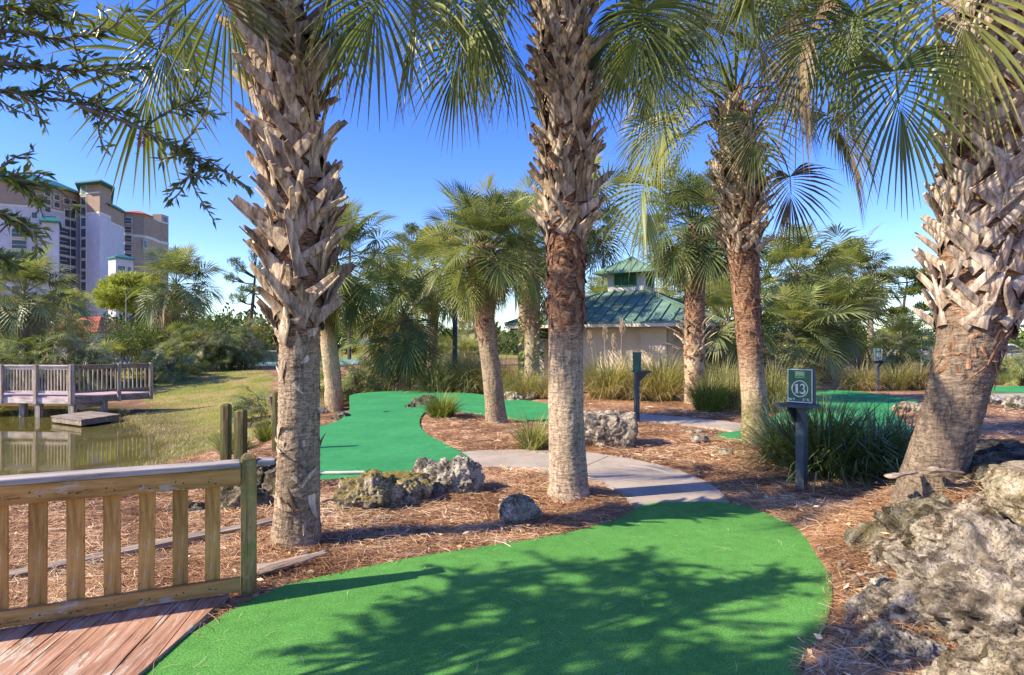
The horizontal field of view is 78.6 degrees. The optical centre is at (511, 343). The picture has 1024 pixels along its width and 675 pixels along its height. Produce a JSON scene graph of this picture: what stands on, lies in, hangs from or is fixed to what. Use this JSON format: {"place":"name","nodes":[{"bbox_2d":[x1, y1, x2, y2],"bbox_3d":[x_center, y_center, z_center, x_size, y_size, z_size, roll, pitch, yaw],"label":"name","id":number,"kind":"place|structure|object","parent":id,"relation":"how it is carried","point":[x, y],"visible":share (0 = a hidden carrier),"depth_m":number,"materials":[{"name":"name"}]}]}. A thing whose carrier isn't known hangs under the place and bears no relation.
{"place":"outdoors","nodes":[
{"label":"outdoors","id":0,"kind":"place"},
{"bbox_2d":[0,406,167,475],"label":"pond water","id":1,"kind":"structure","parent":0,"point":[30,443],"depth_m":15.83,"materials":[{"name":"liquid"}]},
{"bbox_2d":[0,362,154,416],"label":"pond deck","id":2,"kind":"structure","parent":1,"relation":"in","point":[38,399],"depth_m":21.51,"materials":[{"name":"wood"}]},
{"bbox_2d":[51,411,119,425],"bbox_3d":[-13.721,2.385,20.145,2.489,0.190,1.406,0,0,31],"label":"dock","id":3,"kind":"object","parent":1,"relation":"on","point":[85,418],"visible":1,"depth_m":19.73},
{"bbox_2d":[0,349,1023,674],"bbox_3d":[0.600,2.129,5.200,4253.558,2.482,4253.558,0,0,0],"label":"ground","id":4,"kind":"structure","parent":0,"point":[144,405],"depth_m":7.54,"materials":[{"name":"soil"}]},
{"bbox_2d":[0,243,98,389],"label":"palm tree","id":5,"kind":"object","parent":4,"relation":"on","point":[25,310],"visible":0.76,"depth_m":29.63,"materials":[{"name":"green plant"}]},
{"bbox_2d":[0,320,130,397],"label":"palmetto shrub","id":6,"kind":"object","parent":4,"relation":"on","point":[8,356],"visible":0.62,"depth_m":28.00,"materials":[{"name":"green plant"}]},
{"bbox_2d":[0,170,134,319],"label":"apartment tower","id":7,"kind":"structure","parent":4,"relation":"on","point":[89,247],"depth_m":166.43,"materials":[{"name":"beige paint"}]},
{"bbox_2d":[37,283,102,359],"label":"palm tree","id":8,"kind":"object","parent":4,"relation":"on","point":[80,331],"visible":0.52,"depth_m":43.74,"materials":[{"name":"green plant"}]},
{"bbox_2d":[45,316,132,361],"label":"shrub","id":9,"kind":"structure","parent":4,"relation":"on","point":[101,319],"depth_m":53.23,"materials":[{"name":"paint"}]},
{"bbox_2d":[0,594,229,674],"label":"wooden deck","id":10,"kind":"structure","parent":4,"relation":"on","point":[132,641],"depth_m":3.20,"materials":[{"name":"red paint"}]},
{"bbox_2d":[0,453,274,627],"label":"wooden railing","id":11,"kind":"object","parent":10,"relation":"on","point":[38,492],"visible":0.97,"depth_m":3.55,"materials":[{"name":"brown wood"}]},
{"bbox_2d":[86,317,144,363],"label":"shrub","id":12,"kind":"object","parent":4,"relation":"on","point":[130,335],"visible":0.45,"depth_m":35.95,"materials":[{"name":"green plant"}]},
{"bbox_2d":[102,336,143,373],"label":"shrub","id":13,"kind":"object","parent":4,"relation":"on","point":[128,351],"visible":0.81,"depth_m":33.86,"materials":[{"name":"green plant"}]},
{"bbox_2d":[90,270,162,328],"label":"pine tree","id":14,"kind":"object","parent":4,"relation":"on","point":[109,293],"visible":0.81,"depth_m":62.62,"materials":[{"name":"green plant"}]},
{"bbox_2d":[0,0,253,287],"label":"bottlebrush tree","id":15,"kind":"object","parent":4,"relation":"on","point":[50,11],"visible":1,"depth_m":2.88,"materials":[{"name":"green plant"}]},
{"bbox_2d":[103,318,160,368],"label":"shrub","id":16,"kind":"object","parent":4,"relation":"on","point":[147,336],"visible":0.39,"depth_m":37.62,"materials":[{"name":"green plant"}]},
{"bbox_2d":[9,516,272,580],"bbox_3d":[-2.940,1.544,4.415,2.585,0.120,0.144,-1,1,-42],"label":"landscape timber","id":17,"kind":"object","parent":4,"relation":"on","point":[194,537],"visible":0.16,"depth_m":4.63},
{"bbox_2d":[124,211,168,314],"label":"apartment building","id":18,"kind":"structure","parent":4,"relation":"on","point":[142,230],"depth_m":203.25,"materials":[{"name":"beige paint"}]},
{"bbox_2d":[111,413,213,465],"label":"shore grass","id":19,"kind":"structure","parent":4,"relation":"on","point":[160,440],"depth_m":15.80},
{"bbox_2d":[121,344,212,383],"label":"palmetto shrub","id":20,"kind":"object","parent":4,"relation":"on","point":[164,367],"visible":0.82,"depth_m":32.25,"materials":[{"name":"green plant"}]},
{"bbox_2d":[123,242,230,357],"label":"palm tree","id":21,"kind":"object","parent":4,"relation":"on","point":[176,303],"visible":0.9,"depth_m":39.28,"materials":[{"name":"green plant"}]},
{"bbox_2d":[142,321,241,371],"bbox_3d":[-18.965,0.600,37.068,6.145,3.921,5.179,0,0,0],"label":"palmetto shrub","id":22,"kind":"object","parent":4,"relation":"on","point":[168,344],"visible":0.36,"depth_m":36.14,"materials":[{"name":"green plant"}]},
{"bbox_2d":[112,370,276,460],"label":"lawn grass","id":23,"kind":"structure","parent":4,"relation":"on","point":[196,409],"depth_m":26.26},
{"bbox_2d":[178,310,256,345],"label":"shrub","id":24,"kind":"object","parent":4,"relation":"on","point":[224,323],"visible":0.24,"depth_m":62.35,"materials":[{"name":"green plant"}]},
{"bbox_2d":[171,314,277,370],"bbox_3d":[-17.477,0.253,37.974,6.160,4.168,5.750,0,0,0],"label":"palmetto shrub","id":25,"kind":"object","parent":4,"relation":"on","point":[247,355],"visible":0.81,"depth_m":37.06,"materials":[{"name":"green plant"}]},
{"bbox_2d":[220,403,231,459],"bbox_3d":[-3.202,1.284,7.000,0.108,1.232,0.105,0,0,0],"label":"wooden post","id":26,"kind":"object","parent":4,"relation":"on","point":[225,431],"visible":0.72,"depth_m":6.95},
{"bbox_2d":[234,409,247,467],"bbox_3d":[-2.819,1.266,6.500,0.115,1.168,0.115,0,0,0],"label":"wooden post","id":27,"kind":"object","parent":4,"relation":"on","point":[240,430],"visible":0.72,"depth_m":6.45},
{"bbox_2d":[222,250,263,347],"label":"pine tree","id":28,"kind":"object","parent":4,"relation":"on","point":[240,267],"visible":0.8,"depth_m":43.94,"materials":[{"name":"green plant"}]},
{"bbox_2d":[214,385,277,427],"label":"palmetto shrub","id":29,"kind":"object","parent":4,"relation":"on","point":[244,401],"visible":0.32,"depth_m":18.47,"materials":[{"name":"green plant"}]},
{"bbox_2d":[220,485,273,511],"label":"boulder","id":30,"kind":"object","parent":4,"relation":"on","point":[230,497],"visible":0.27,"depth_m":5.74,"materials":[{"name":"stone"}]},
{"bbox_2d":[248,413,271,441],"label":"grass clump","id":31,"kind":"object","parent":4,"relation":"on","point":[267,432],"visible":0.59,"depth_m":11.46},
{"bbox_2d":[271,392,277,451],"bbox_3d":[-3.394,1.220,9.000,0.124,1.060,0.100,0,0,0],"label":"wooden post","id":32,"kind":"object","parent":4,"relation":"on","point":[274,418],"visible":0.45,"depth_m":8.95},
{"bbox_2d":[20,0,541,549],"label":"palm tree","id":33,"kind":"object","parent":4,"relation":"on","point":[286,54],"visible":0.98,"depth_m":4.65,"materials":[{"name":"brown plant"}]},
{"bbox_2d":[261,197,415,412],"bbox_3d":[-5.505,-1.210,20.216,4.970,6.930,5.164,0,0,-20],"label":"palm tree","id":34,"kind":"object","parent":4,"relation":"on","point":[345,311],"visible":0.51,"depth_m":19.73,"materials":[{"name":"green plant"}]},
{"bbox_2d":[320,351,394,406],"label":"palmetto shrub","id":35,"kind":"object","parent":4,"relation":"on","point":[368,385],"visible":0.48,"depth_m":21.22,"materials":[{"name":"green plant"}]},
{"bbox_2d":[332,469,405,510],"bbox_3d":[-1.329,1.423,5.852,0.587,0.498,0.620,0,0,32],"label":"boulder","id":36,"kind":"object","parent":4,"relation":"on","point":[372,489],"visible":0.82,"depth_m":5.70,"materials":[{"name":"stone"}]},
{"bbox_2d":[339,321,402,377],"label":"palm tree","id":37,"kind":"object","parent":4,"relation":"on","point":[350,345],"visible":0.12,"depth_m":29.46,"materials":[{"name":"green plant"}]},
{"bbox_2d":[342,244,427,370],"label":"palm tree","id":38,"kind":"object","parent":4,"relation":"on","point":[393,319],"visible":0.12,"depth_m":28.51,"materials":[{"name":"green plant"}]},
{"bbox_2d":[343,269,457,390],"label":"palm tree","id":39,"kind":"object","parent":4,"relation":"on","point":[414,341],"visible":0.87,"depth_m":20.45,"materials":[{"name":"green plant"}]},
{"bbox_2d":[387,471,432,505],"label":"boulder","id":40,"kind":"object","parent":4,"relation":"on","point":[417,487],"visible":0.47,"depth_m":5.99,"materials":[{"name":"stone"}]},
{"bbox_2d":[378,218,471,376],"bbox_3d":[-2.916,-1.496,24.043,4.442,6.618,4.658,0,0,0],"label":"palm tree","id":41,"kind":"object","parent":4,"relation":"on","point":[434,315],"visible":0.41,"depth_m":23.51,"materials":[{"name":"green plant"}]},
{"bbox_2d":[320,391,548,481],"bbox_3d":[-1.373,1.548,13.770,5.434,0.060,13.330,0,0,-8],"label":"putting green","id":42,"kind":"object","parent":4,"relation":"on","point":[368,433],"visible":0.5,"depth_m":10.72,"materials":[{"name":"carpet"}]},
{"bbox_2d":[390,348,478,392],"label":"grass clump","id":43,"kind":"object","parent":4,"relation":"on","point":[436,385],"visible":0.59,"depth_m":19.94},
{"bbox_2d":[408,388,472,417],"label":"grass clump","id":44,"kind":"object","parent":4,"relation":"on","point":[445,407],"visible":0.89,"depth_m":12.73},
{"bbox_2d":[423,454,484,494],"bbox_3d":[-0.641,1.425,6.542,0.728,0.517,0.588,0,0,0],"label":"boulder","id":45,"kind":"object","parent":4,"relation":"on","point":[461,473],"visible":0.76,"depth_m":6.38,"materials":[{"name":"grey stone"}]},
{"bbox_2d":[444,333,479,362],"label":"palm tree","id":46,"kind":"object","parent":4,"relation":"on","point":[466,343],"visible":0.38,"depth_m":39.73,"materials":[{"name":"plant"}]},
{"bbox_2d":[424,347,516,394],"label":"grass clump","id":47,"kind":"object","parent":4,"relation":"on","point":[463,388],"visible":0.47,"depth_m":20.00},
{"bbox_2d":[399,171,544,423],"bbox_3d":[-0.714,-0.794,11.975,3.025,4.889,3.022,0,0,0],"label":"palm tree","id":48,"kind":"object","parent":4,"relation":"on","point":[482,281],"visible":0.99,"depth_m":11.81,"materials":[{"name":"green plant"}]},
{"bbox_2d":[446,312,502,361],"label":"palm tree","id":49,"kind":"object","parent":4,"relation":"on","point":[471,330],"visible":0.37,"depth_m":43.82,"materials":[{"name":"green plant"}]},
{"bbox_2d":[143,501,831,674],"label":"putting green","id":50,"kind":"object","parent":4,"relation":"on","point":[438,606],"visible":0.88,"depth_m":3.59,"materials":[{"name":"carpet"}]},
{"bbox_2d":[454,349,523,393],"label":"grass clump","id":51,"kind":"object","parent":4,"relation":"on","point":[509,370],"visible":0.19,"depth_m":19.66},
{"bbox_2d":[0,402,1023,674],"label":"pine straw","id":52,"kind":"object","parent":4,"relation":"on","point":[814,668],"visible":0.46,"depth_m":5.08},
{"bbox_2d":[257,549,330,575],"bbox_3d":[-1.488,1.482,4.262,0.136,0.044,0.580,20,13,40],"label":"fallen frond base","id":53,"kind":"object","parent":52,"relation":"on","point":[265,568],"visible":0.9,"depth_m":4.19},
{"bbox_2d":[843,575,931,629],"bbox_3d":[2.196,1.522,3.510,0.628,0.388,0.523,0,0,0],"label":"boulder","id":54,"kind":"object","parent":52,"relation":"on","point":[875,594],"visible":0.3,"depth_m":3.46,"materials":[{"name":"stone"}]},
{"bbox_2d":[837,555,961,674],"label":"rubble","id":55,"kind":"object","parent":52,"relation":"on","point":[929,633],"visible":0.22,"depth_m":3.42,"materials":[{"name":"stone"}]},
{"bbox_2d":[0,302,1023,354],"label":"woods","id":56,"kind":"object","parent":4,"relation":"on","point":[341,340],"visible":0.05,"depth_m":90.43,"materials":[{"name":"green plant"}]},
{"bbox_2d":[485,409,548,455],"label":"grass clump","id":57,"kind":"object","parent":4,"relation":"on","point":[534,439],"visible":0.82,"depth_m":9.06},
{"bbox_2d":[498,493,539,524],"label":"boulder","id":58,"kind":"object","parent":4,"relation":"on","point":[519,507],"visible":0.78,"depth_m":5.36,"materials":[{"name":"stone"}]},
{"bbox_2d":[493,171,546,379],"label":"palm tree","id":59,"kind":"object","parent":4,"relation":"on","point":[528,180],"visible":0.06,"depth_m":21.77,"materials":[{"name":"green plant"}]},
{"bbox_2d":[501,363,547,396],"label":"grass clump","id":60,"kind":"object","parent":4,"relation":"on","point":[516,385],"visible":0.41,"depth_m":17.82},
{"bbox_2d":[488,188,597,380],"bbox_3d":[0.385,-1.652,18.995,4.063,6.734,3.848,0,0,35],"label":"palm tree","id":61,"kind":"object","parent":4,"relation":"on","point":[532,332],"visible":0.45,"depth_m":18.79,"materials":[{"name":"green plant"}]},
{"bbox_2d":[533,151,635,292],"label":"palm tree","id":62,"kind":"object","parent":4,"relation":"on","point":[594,245],"visible":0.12,"depth_m":25.45,"materials":[{"name":"green plant"}]},
{"bbox_2d":[362,0,810,501],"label":"palm tree","id":63,"kind":"object","parent":4,"relation":"on","point":[564,66],"visible":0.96,"depth_m":6.10,"materials":[{"name":"brown plant"}]},
{"bbox_2d":[585,275,607,296],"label":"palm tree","id":64,"kind":"object","parent":4,"relation":"on","point":[598,288],"visible":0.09,"depth_m":37.39,"materials":[{"name":"green plant"}]},
{"bbox_2d":[546,318,653,401],"bbox_3d":[2.683,0.562,17.531,3.772,2.573,3.804,0,0,0],"label":"grass clump","id":65,"kind":"object","parent":4,"relation":"on","point":[597,383],"visible":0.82,"depth_m":17.16,"materials":[{"name":"plant"}]},
{"bbox_2d":[584,410,637,447],"bbox_3d":[1.442,1.386,9.521,0.958,0.777,0.689,0,0,0],"label":"boulder","id":66,"kind":"object","parent":4,"relation":"on","point":[615,428],"visible":0.66,"depth_m":9.23,"materials":[{"name":"stone"}]},
{"bbox_2d":[504,256,734,384],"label":"pavilion","id":67,"kind":"structure","parent":4,"relation":"on","point":[648,315],"depth_m":22.36,"materials":[{"name":"beige paint"}]},
{"bbox_2d":[607,365,667,400],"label":"grass clump","id":68,"kind":"object","parent":4,"relation":"on","point":[629,389],"visible":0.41,"depth_m":16.89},
{"bbox_2d":[631,352,651,421],"bbox_3d":[2.542,0.999,12.316,0.300,1.677,0.340,0,0,-10],"label":"hole sign","id":69,"kind":"object","parent":4,"relation":"on","point":[639,374],"visible":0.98,"depth_m":12.26,"materials":[{"name":"green wood"}]},
{"bbox_2d":[600,341,708,403],"bbox_3d":[4.019,0.810,16.947,3.680,2.007,3.709,0,0,0],"label":"grass clump","id":70,"kind":"object","parent":4,"relation":"on","point":[658,381],"visible":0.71,"depth_m":16.51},
{"bbox_2d":[629,164,769,403],"bbox_3d":[4.784,-1.446,16.142,3.618,6.192,3.604,0,0,0],"label":"palm tree","id":71,"kind":"object","parent":4,"relation":"on","point":[693,250],"visible":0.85,"depth_m":15.71,"materials":[{"name":"green plant"}]},
{"bbox_2d":[667,364,739,411],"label":"grass clump","id":72,"kind":"object","parent":4,"relation":"on","point":[708,403],"visible":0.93,"depth_m":13.92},
{"bbox_2d":[681,349,739,389],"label":"grass clump","id":73,"kind":"object","parent":4,"relation":"on","point":[708,371],"visible":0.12,"depth_m":18.01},
{"bbox_2d":[663,214,775,337],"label":"palm tree","id":74,"kind":"object","parent":4,"relation":"on","point":[763,252],"visible":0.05,"depth_m":24.79,"materials":[{"name":"green plant"}]},
{"bbox_2d":[687,362,773,410],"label":"grass clump","id":75,"kind":"object","parent":4,"relation":"on","point":[736,405],"visible":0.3,"depth_m":14.13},
{"bbox_2d":[673,269,796,376],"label":"palm tree","id":76,"kind":"object","parent":4,"relation":"on","point":[725,345],"visible":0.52,"depth_m":20.46,"materials":[{"name":"green plant"}]},
{"bbox_2d":[591,0,929,444],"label":"palm tree","id":77,"kind":"object","parent":4,"relation":"on","point":[739,179],"visible":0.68,"depth_m":9.38,"materials":[{"name":"green plant"}]},
{"bbox_2d":[725,346,820,390],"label":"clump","id":78,"kind":"object","parent":4,"relation":"on","point":[788,365],"visible":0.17,"depth_m":20.76,"materials":[{"name":"green plant"}]},
{"bbox_2d":[711,352,838,411],"bbox_3d":[5.927,0.952,14.428,3.463,1.808,3.311,0,0,0],"label":"grass clump","id":79,"kind":"object","parent":4,"relation":"on","point":[773,387],"visible":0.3,"depth_m":14.09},
{"bbox_2d":[705,391,861,479],"bbox_3d":[3.506,1.123,7.876,2.059,1.141,2.205,0,0,0],"label":"strap leaf plant","id":80,"kind":"object","parent":4,"relation":"on","point":[764,434],"visible":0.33,"depth_m":7.80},
{"bbox_2d":[775,368,819,489],"bbox_3d":[2.986,1.046,6.542,0.300,1.577,0.340,0,0,-40],"label":"hole sign","id":81,"kind":"object","parent":4,"relation":"on","point":[801,393],"visible":0.99,"depth_m":6.56,"materials":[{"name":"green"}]},
{"bbox_2d":[729,279,875,385],"bbox_3d":[10.630,0.108,24.056,4.835,5.250,5.268,0,0,0],"label":"palm tree","id":82,"kind":"object","parent":4,"relation":"on","point":[799,305],"visible":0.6,"depth_m":23.23,"materials":[{"name":"green plant"}]},
{"bbox_2d":[760,219,859,333],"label":"palm tree","id":83,"kind":"object","parent":4,"relation":"on","point":[795,248],"visible":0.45,"depth_m":27.42,"materials":[{"name":"green plant"}]},
{"bbox_2d":[714,374,915,492],"bbox_3d":[3.651,1.154,7.326,2.757,1.754,2.849,0,0,0],"label":"strap leaf plant","id":84,"kind":"object","parent":4,"relation":"on","point":[824,470],"visible":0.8,"depth_m":7.01,"materials":[{"name":"plant"}]},
{"bbox_2d":[717,390,919,440],"bbox_3d":[7.870,1.548,14.681,2.961,0.060,13.108,0,0,33],"label":"putting green","id":85,"kind":"object","parent":4,"relation":"on","point":[869,397],"visible":0.27,"depth_m":15.93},
{"bbox_2d":[770,259,895,380],"bbox_3d":[12.996,-0.694,26.077,4.923,5.508,4.776,0,0,0],"label":"palm tree","id":86,"kind":"object","parent":4,"relation":"on","point":[839,287],"visible":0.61,"depth_m":25.21,"materials":[{"name":"green plant"}]},
{"bbox_2d":[775,391,921,488],"bbox_3d":[4.215,1.283,7.131,2.425,1.688,2.422,0,0,0],"label":"strap leaf plant","id":87,"kind":"object","parent":4,"relation":"on","point":[901,446],"visible":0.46,"depth_m":6.89,"materials":[{"name":"plant"}]},
{"bbox_2d":[797,222,908,367],"bbox_3d":[16.458,-2.066,31.071,5.531,7.631,5.492,0,0,0],"label":"palm tree","id":88,"kind":"object","parent":4,"relation":"on","point":[856,247],"visible":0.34,"depth_m":30.15,"materials":[{"name":"green plant"}]},
{"bbox_2d":[819,331,904,375],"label":"palmetto shrub","id":89,"kind":"object","parent":4,"relation":"on","point":[888,358],"visible":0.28,"depth_m":29.34,"materials":[{"name":"green plant"}]},
{"bbox_2d":[703,0,1023,504],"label":"palm tree","id":90,"kind":"object","parent":4,"relation":"on","point":[974,199],"visible":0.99,"depth_m":4.41,"materials":[{"name":"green plant"}]},
{"bbox_2d":[830,357,897,391],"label":"grass clump","id":91,"kind":"object","parent":4,"relation":"on","point":[861,381],"visible":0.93,"depth_m":20.29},
{"bbox_2d":[851,253,910,363],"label":"palm tree","id":92,"kind":"object","parent":4,"relation":"on","point":[875,273],"visible":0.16,"depth_m":47.25,"materials":[{"name":"green plant"}]},
{"bbox_2d":[867,533,915,570],"bbox_3d":[2.605,1.492,4.040,0.554,0.540,0.638,0,0,21],"label":"boulder","id":93,"kind":"object","parent":4,"relation":"on","point":[880,545],"visible":0.17,"depth_m":4.04,"materials":[{"name":"grey stone"}]},
{"bbox_2d":[866,359,925,390],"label":"grass clump","id":94,"kind":"object","parent":4,"relation":"on","point":[900,379],"visible":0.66,"depth_m":20.68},
{"bbox_2d":[841,492,952,558],"bbox_3d":[2.869,1.406,4.213,1.091,0.790,1.146,0,0,0],"label":"boulder","id":95,"kind":"object","parent":4,"relation":"on","point":[893,518],"visible":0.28,"depth_m":4.25,"materials":[{"name":"stone"}]},
{"bbox_2d":[909,493,1014,546],"bbox_3d":[2.969,1.223,3.812,0.951,0.620,0.770,0,0,23],"label":"boulder","id":96,"kind":"object","parent":95,"relation":"on","point":[930,529],"visible":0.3,"depth_m":3.83,"materials":[{"name":"grey stone"}]},
{"bbox_2d":[861,265,934,343],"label":"pine tree","id":97,"kind":"object","parent":4,"relation":"on","point":[912,290],"visible":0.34,"depth_m":51.47,"materials":[{"name":"green plant"}]},
{"bbox_2d":[863,306,935,372],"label":"palm tree","id":98,"kind":"object","parent":4,"relation":"on","point":[900,346],"visible":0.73,"depth_m":33.48,"materials":[{"name":"green plant"}]},
{"bbox_2d":[851,618,948,673],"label":"boulder","id":99,"kind":"object","parent":4,"relation":"on","point":[887,636],"visible":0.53,"depth_m":2.99,"materials":[{"name":"grey stone"}]},
{"bbox_2d":[881,355,931,389],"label":"grass clump","id":100,"kind":"object","parent":4,"relation":"on","point":[921,375],"visible":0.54,"depth_m":20.70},
{"bbox_2d":[882,509,1023,646],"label":"boulder","id":101,"kind":"object","parent":4,"relation":"on","point":[961,583],"visible":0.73,"depth_m":3.22,"materials":[{"name":"stone"}]},
{"bbox_2d":[938,462,994,493],"bbox_3d":[3.523,1.068,4.359,1.161,0.440,0.873,0,0,0],"label":"boulder","id":102,"kind":"object","parent":4,"relation":"on","point":[977,470],"visible":0.12,"depth_m":4.34,"materials":[{"name":"stone"}]},
{"bbox_2d":[921,635,1023,674],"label":"boulder","id":103,"kind":"object","parent":4,"relation":"on","point":[985,655],"visible":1,"depth_m":2.65,"materials":[{"name":"beige stone"}]},
{"bbox_2d":[971,438,1023,463],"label":"boulder","id":104,"kind":"object","parent":4,"relation":"on","point":[996,451],"visible":0.19,"depth_m":4.84,"materials":[{"name":"stone"}]},
{"bbox_2d":[994,338,1023,385],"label":"clump","id":105,"kind":"object","parent":4,"relation":"on","point":[1007,374],"visible":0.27,"depth_m":23.18,"materials":[{"name":"green plant"}]},
{"bbox_2d":[1001,395,1023,409],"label":"boulder","id":106,"kind":"object","parent":4,"relation":"on","point":[1016,402],"visible":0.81,"depth_m":14.48,"materials":[{"name":"grey stone"}]},
{"bbox_2d":[0,0,1023,343],"label":"sky","id":107,"kind":"structure","parent":0,"point":[397,172],"materials":[{"name":"blue"}]},
{"bbox_2d":[462,449,729,506],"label":"path","id":108,"kind":"structure","parent":0,"point":[641,482],"depth_m":7.29,"materials":[{"name":"concrete"}]},
{"bbox_2d":[583,411,740,431],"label":"path","id":109,"kind":"structure","parent":0,"point":[688,421],"depth_m":12.27,"materials":[{"name":"concrete"}]},
{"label":"boulder","id":110,"kind":"object","parent":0,"visible":0},
{"bbox_2d":[980,460,1023,527],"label":"boulder","id":111,"kind":"object","parent":110,"relation":"on","point":[1002,484],"visible":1,"depth_m":3.58,"materials":[{"name":"beige stone"}]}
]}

